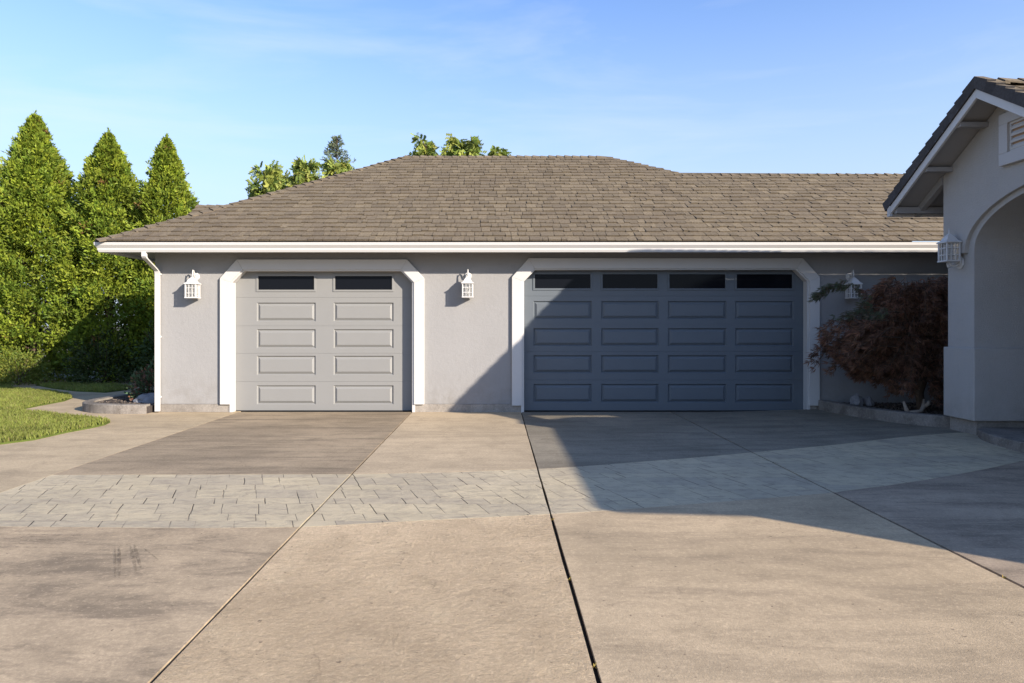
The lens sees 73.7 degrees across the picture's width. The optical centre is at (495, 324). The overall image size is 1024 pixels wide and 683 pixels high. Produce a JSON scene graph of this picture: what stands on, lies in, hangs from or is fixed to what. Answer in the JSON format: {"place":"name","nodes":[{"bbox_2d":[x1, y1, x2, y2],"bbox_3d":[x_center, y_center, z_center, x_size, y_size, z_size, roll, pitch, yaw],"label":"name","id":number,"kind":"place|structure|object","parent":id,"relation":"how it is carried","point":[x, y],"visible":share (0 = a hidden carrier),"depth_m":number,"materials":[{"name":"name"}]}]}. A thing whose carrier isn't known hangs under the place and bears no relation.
{"place":"outdoors","nodes":[
{"label":"outdoors","id":0,"kind":"place"},
{"bbox_2d":[0,380,130,444],"bbox_3d":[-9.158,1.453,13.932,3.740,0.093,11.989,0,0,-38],"label":"lawn grass","id":1,"kind":"structure","parent":0,"point":[30,423],"depth_m":11.27,"materials":[{"name":"green plant"}]},
{"bbox_2d":[35,383,130,392],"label":"lawn soil","id":2,"kind":"structure","parent":0,"point":[97,391],"depth_m":15.66,"materials":[{"name":"brown soil"}]},
{"bbox_2d":[0,380,240,491],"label":"driveway slab","id":3,"kind":"structure","parent":0,"point":[23,463],"depth_m":9.07,"materials":[{"name":"concrete"}]},
{"bbox_2d":[0,345,58,385],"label":"shrub","id":4,"kind":"object","parent":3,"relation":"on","point":[32,368],"visible":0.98,"depth_m":17.22,"materials":[{"name":"green plant"}]},
{"bbox_2d":[57,324,147,383],"bbox_3d":[-10.262,0.756,17.969,2.356,1.596,2.195,0,0,0],"label":"shrub","id":5,"kind":"object","parent":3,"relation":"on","point":[84,374],"visible":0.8,"depth_m":17.60,"materials":[{"name":"green plant"}]},
{"bbox_2d":[82,390,153,413],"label":"planter curb","id":6,"kind":"structure","parent":3,"relation":"on","point":[91,406],"depth_m":11.72,"materials":[{"name":"concrete"}]},
{"bbox_2d":[97,397,154,412],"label":"bed soil","id":7,"kind":"structure","parent":3,"relation":"on","point":[150,408],"depth_m":12.34,"materials":[{"name":"brown soil"}]},
{"bbox_2d":[124,355,154,400],"bbox_3d":[-6.402,1.003,12.781,0.989,0.884,0.973,0,0,0],"label":"shrub","id":8,"kind":"object","parent":7,"relation":"on","point":[147,380],"visible":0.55,"depth_m":12.57,"materials":[{"name":"green plant"}]},
{"bbox_2d":[133,392,154,402],"bbox_3d":[-6.272,1.362,12.412,0.492,0.270,0.428,0,0,27],"label":"rock","id":9,"kind":"object","parent":7,"relation":"on","point":[147,398],"visible":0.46,"depth_m":12.25,"materials":[{"name":"grey stone"}]},
{"bbox_2d":[99,396,943,414],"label":"bark chips","id":10,"kind":"object","parent":7,"relation":"on","point":[894,405],"visible":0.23,"depth_m":11.38,"materials":[{"name":"brown wood"}]},
{"bbox_2d":[903,399,930,412],"bbox_3d":[6.382,1.242,10.355,0.408,0.236,0.117,0,0,-8],"label":"driftwood","id":11,"kind":"object","parent":10,"relation":"on","point":[924,405],"visible":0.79,"depth_m":10.34,"materials":[{"name":"grey wood"}]},
{"bbox_2d":[126,316,154,381],"bbox_3d":[-8.583,0.513,17.846,2.131,2.064,2.156,0,0,0],"label":"shrub","id":12,"kind":"object","parent":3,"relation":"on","point":[146,348],"visible":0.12,"depth_m":17.49,"materials":[{"name":"green plant"}]},
{"bbox_2d":[0,527,298,682],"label":"driveway slab","id":13,"kind":"structure","parent":0,"point":[106,605],"depth_m":3.88,"materials":[{"name":"concrete"}]},
{"bbox_2d":[152,426,398,682],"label":"joint filler","id":14,"kind":"object","parent":13,"relation":"on","point":[247,583],"visible":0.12,"depth_m":3.78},
{"bbox_2d":[0,474,350,528],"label":"stamped band","id":15,"kind":"object","parent":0,"point":[210,501],"visible":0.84,"depth_m":5.92,"materials":[{"name":"concrete"}]},
{"bbox_2d":[3,327,411,412],"bbox_3d":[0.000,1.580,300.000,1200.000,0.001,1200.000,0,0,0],"label":"ground","id":16,"kind":"structure","parent":0,"point":[68,368],"depth_m":21.37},
{"bbox_2d":[1,252,44,376],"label":"arborvitae tree","id":17,"kind":"object","parent":16,"relation":"on","point":[15,322],"visible":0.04,"depth_m":19.14,"materials":[{"name":"green plant"}]},
{"bbox_2d":[0,109,103,381],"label":"arborvitae tree","id":18,"kind":"object","parent":16,"relation":"on","point":[36,176],"visible":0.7,"depth_m":18.21,"materials":[{"name":"green plant"}]},
{"bbox_2d":[39,128,154,382],"bbox_3d":[-10.685,-1.917,18.880,3.182,7.139,3.332,0,0,0],"label":"arborvitae tree","id":19,"kind":"object","parent":16,"relation":"on","point":[106,186],"visible":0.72,"depth_m":18.13,"materials":[{"name":"green plant"}]},
{"bbox_2d":[113,134,199,368],"bbox_3d":[-9.155,-1.841,18.911,2.730,7.002,2.662,0,0,36],"label":"arborvitae tree","id":20,"kind":"object","parent":16,"relation":"on","point":[167,185],"visible":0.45,"depth_m":18.34,"materials":[{"name":"green plant"}]},
{"bbox_2d":[244,160,291,196],"bbox_3d":[-8.728,-2.359,26.304,2.221,7.882,2.350,0,0,0],"label":"broadleaf tree","id":21,"kind":"object","parent":16,"relation":"on","point":[272,177],"visible":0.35,"depth_m":25.93,"materials":[{"name":"green plant"}]},
{"bbox_2d":[282,154,321,188],"bbox_3d":[-7.380,-2.504,26.590,1.734,8.173,2.442,0,0,19],"label":"broadleaf tree","id":22,"kind":"object","parent":16,"relation":"on","point":[301,169],"visible":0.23,"depth_m":26.32,"materials":[{"name":"green plant"}]},
{"bbox_2d":[318,135,355,178],"bbox_3d":[-7.088,-3.417,30.078,4.009,9.994,3.803,0,0,0],"label":"conifer tree","id":23,"kind":"object","parent":16,"relation":"on","point":[333,146],"visible":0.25,"depth_m":29.88,"materials":[{"name":"green plant"}]},
{"bbox_2d":[321,155,354,177],"bbox_3d":[-6.518,-2.666,27.784,2.164,8.496,2.087,0,0,0],"label":"broadleaf tree","id":24,"kind":"object","parent":16,"relation":"on","point":[330,167],"visible":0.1,"depth_m":27.70,"materials":[{"name":"green plant"}]},
{"bbox_2d":[410,132,438,155],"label":"broadleaf tree","id":25,"kind":"object","parent":16,"relation":"on","point":[426,148],"visible":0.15,"depth_m":26.65,"materials":[{"name":"green plant"}]},
{"bbox_2d":[439,146,452,155],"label":"broadleaf tree","id":26,"kind":"object","parent":16,"relation":"on","point":[443,153],"visible":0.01,"depth_m":27.86,"materials":[{"name":"green plant"}]},
{"bbox_2d":[443,133,487,155],"bbox_3d":[-1.194,-2.958,26.945,2.476,9.081,2.563,0,0,37],"label":"broadleaf tree","id":27,"kind":"object","parent":16,"relation":"on","point":[456,147],"visible":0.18,"depth_m":26.64,"materials":[{"name":"green plant"}]},
{"bbox_2d":[487,145,510,155],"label":"broadleaf tree","id":28,"kind":"object","parent":16,"relation":"on","point":[496,151],"visible":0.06,"depth_m":27.01,"materials":[{"name":"green plant"}]},
{"bbox_2d":[93,155,947,412],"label":"garage","id":29,"kind":"structure","parent":16,"relation":"on","point":[605,284],"depth_m":12.07,"materials":[{"name":"grey paint"}]},
{"bbox_2d":[184,270,201,297],"bbox_3d":[-5.235,-0.709,11.809,0.214,0.493,0.261,0,0,0],"label":"wall lantern","id":30,"kind":"object","parent":29,"relation":"attached to","point":[192,286],"depth_m":11.71,"materials":[{"name":"white metal"}]},
{"bbox_2d":[236,272,411,411],"bbox_3d":[-3.030,0.262,12.099,3.260,2.536,0.082,0,0,0],"label":"garage door","id":31,"kind":"structure","parent":29,"relation":"in","point":[306,341],"depth_m":12.07,"materials":[{"name":"grey paint"}]},
{"bbox_2d":[461,269,473,297],"bbox_3d":[-0.487,-0.719,11.809,0.214,0.493,0.261,0,0,0],"label":"wall lantern","id":32,"kind":"object","parent":29,"relation":"attached to","point":[467,283],"depth_m":11.71,"materials":[{"name":"white metal"}]},
{"bbox_2d":[524,270,802,411],"bbox_3d":[2.958,0.253,12.099,5.065,2.554,0.082,0,0,0],"label":"garage door","id":33,"kind":"structure","parent":29,"relation":"in","point":[595,340],"depth_m":12.07,"materials":[{"name":"paint"}]},
{"bbox_2d":[844,270,862,298],"bbox_3d":[6.170,-0.704,11.809,0.214,0.493,0.261,0,0,0],"label":"wall lantern","id":34,"kind":"object","parent":29,"relation":"attached to","point":[850,293],"depth_m":11.74,"materials":[{"name":"white metal"}]},
{"bbox_2d":[818,400,949,427],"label":"planter curb","id":35,"kind":"structure","parent":16,"relation":"on","point":[914,418],"depth_m":10.36,"materials":[{"name":"concrete"}]},
{"bbox_2d":[849,402,943,414],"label":"bed soil","id":36,"kind":"structure","parent":16,"relation":"on","point":[912,408],"depth_m":11.18,"materials":[{"name":"brown soil"}]},
{"bbox_2d":[850,393,863,405],"bbox_3d":[5.989,1.264,11.325,0.200,0.260,0.202,0,0,0],"label":"rock","id":37,"kind":"object","parent":36,"relation":"on","point":[856,399],"visible":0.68,"depth_m":11.27,"materials":[{"name":"grey stone"}]},
{"bbox_2d":[863,396,874,406],"bbox_3d":[6.205,1.290,11.380,0.163,0.216,0.187,0,0,0],"label":"rock","id":38,"kind":"object","parent":36,"relation":"on","point":[868,401],"visible":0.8,"depth_m":11.32,"materials":[{"name":"grey stone"}]},
{"bbox_2d":[803,273,947,410],"bbox_3d":[6.489,0.303,10.735,3.187,2.237,1.770,0,0,0],"label":"japanese maple","id":39,"kind":"object","parent":36,"relation":"on","point":[898,333],"visible":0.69,"depth_m":10.45,"materials":[{"name":"red plant"}]},
{"bbox_2d":[882,76,1023,434],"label":"house","id":40,"kind":"structure","parent":16,"relation":"on","point":[963,176],"depth_m":9.07,"materials":[{"name":"grey paint"}]},
{"bbox_2d":[936,229,963,268],"bbox_3d":[6.216,-1.044,9.330,0.266,0.553,0.214,0,0,0],"label":"wall lantern","id":41,"kind":"object","parent":40,"relation":"attached to","point":[949,248],"depth_m":9.27,"materials":[{"name":"white metal"}]},
{"bbox_2d":[978,428,1023,452],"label":"entry step","id":42,"kind":"object","parent":16,"relation":"on","point":[1010,438],"visible":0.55,"depth_m":8.39,"materials":[{"name":"concrete"}]},
{"bbox_2d":[54,412,410,474],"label":"driveway slab","id":43,"kind":"structure","parent":0,"point":[293,443],"depth_m":8.47,"materials":[{"name":"concrete"}]},
{"bbox_2d":[153,514,596,682],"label":"driveway slab","id":44,"kind":"structure","parent":0,"point":[480,600],"depth_m":3.60,"materials":[{"name":"concrete"}]},
{"bbox_2d":[302,469,549,526],"bbox_3d":[-0.514,1.542,6.177,1.897,0.045,2.068,0,0,0],"label":"stamped band","id":45,"kind":"object","parent":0,"point":[375,498],"visible":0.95,"depth_m":6.02,"materials":[{"name":"concrete"}]},
{"bbox_2d":[353,412,536,473],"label":"driveway slab","id":46,"kind":"structure","parent":0,"point":[424,442],"depth_m":8.62,"materials":[{"name":"concrete"}]},
{"bbox_2d":[0,0,1023,325],"label":"sky","id":47,"kind":"structure","parent":0,"point":[681,86],"materials":[{"name":"blue"}]},
{"bbox_2d":[522,412,750,470],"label":"driveway slab","id":48,"kind":"structure","parent":0,"point":[565,439],"depth_m":9.07,"materials":[{"name":"concrete"}]},
{"bbox_2d":[539,452,831,515],"bbox_3d":[1.752,1.542,6.804,3.215,0.045,1.894,0,0,-15],"label":"stamped band","id":49,"kind":"object","parent":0,"point":[688,481],"visible":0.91,"depth_m":6.55,"materials":[{"name":"concrete"}]},
{"bbox_2d":[552,493,1023,682],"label":"driveway slab","id":50,"kind":"structure","parent":0,"point":[826,588],"depth_m":3.80,"materials":[{"name":"concrete"}]},
{"bbox_2d":[521,413,600,682],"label":"joint filler","id":51,"kind":"object","parent":50,"relation":"on","point":[597,678],"visible":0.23,"depth_m":3.96,"materials":[{"name":"black rubber"}]},
{"bbox_2d":[672,409,961,452],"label":"driveway slab","id":52,"kind":"structure","parent":0,"point":[757,431],"depth_m":9.84,"materials":[{"name":"concrete"}]},
{"bbox_2d":[753,432,1023,493],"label":"stamped band","id":53,"kind":"object","parent":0,"point":[861,465],"visible":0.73,"depth_m":7.65,"materials":[{"name":"concrete"}]},
{"bbox_2d":[835,461,1023,587],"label":"driveway slab","id":54,"kind":"structure","parent":0,"point":[976,517],"depth_m":5.57,"materials":[{"name":"beige concrete"}]}
]}

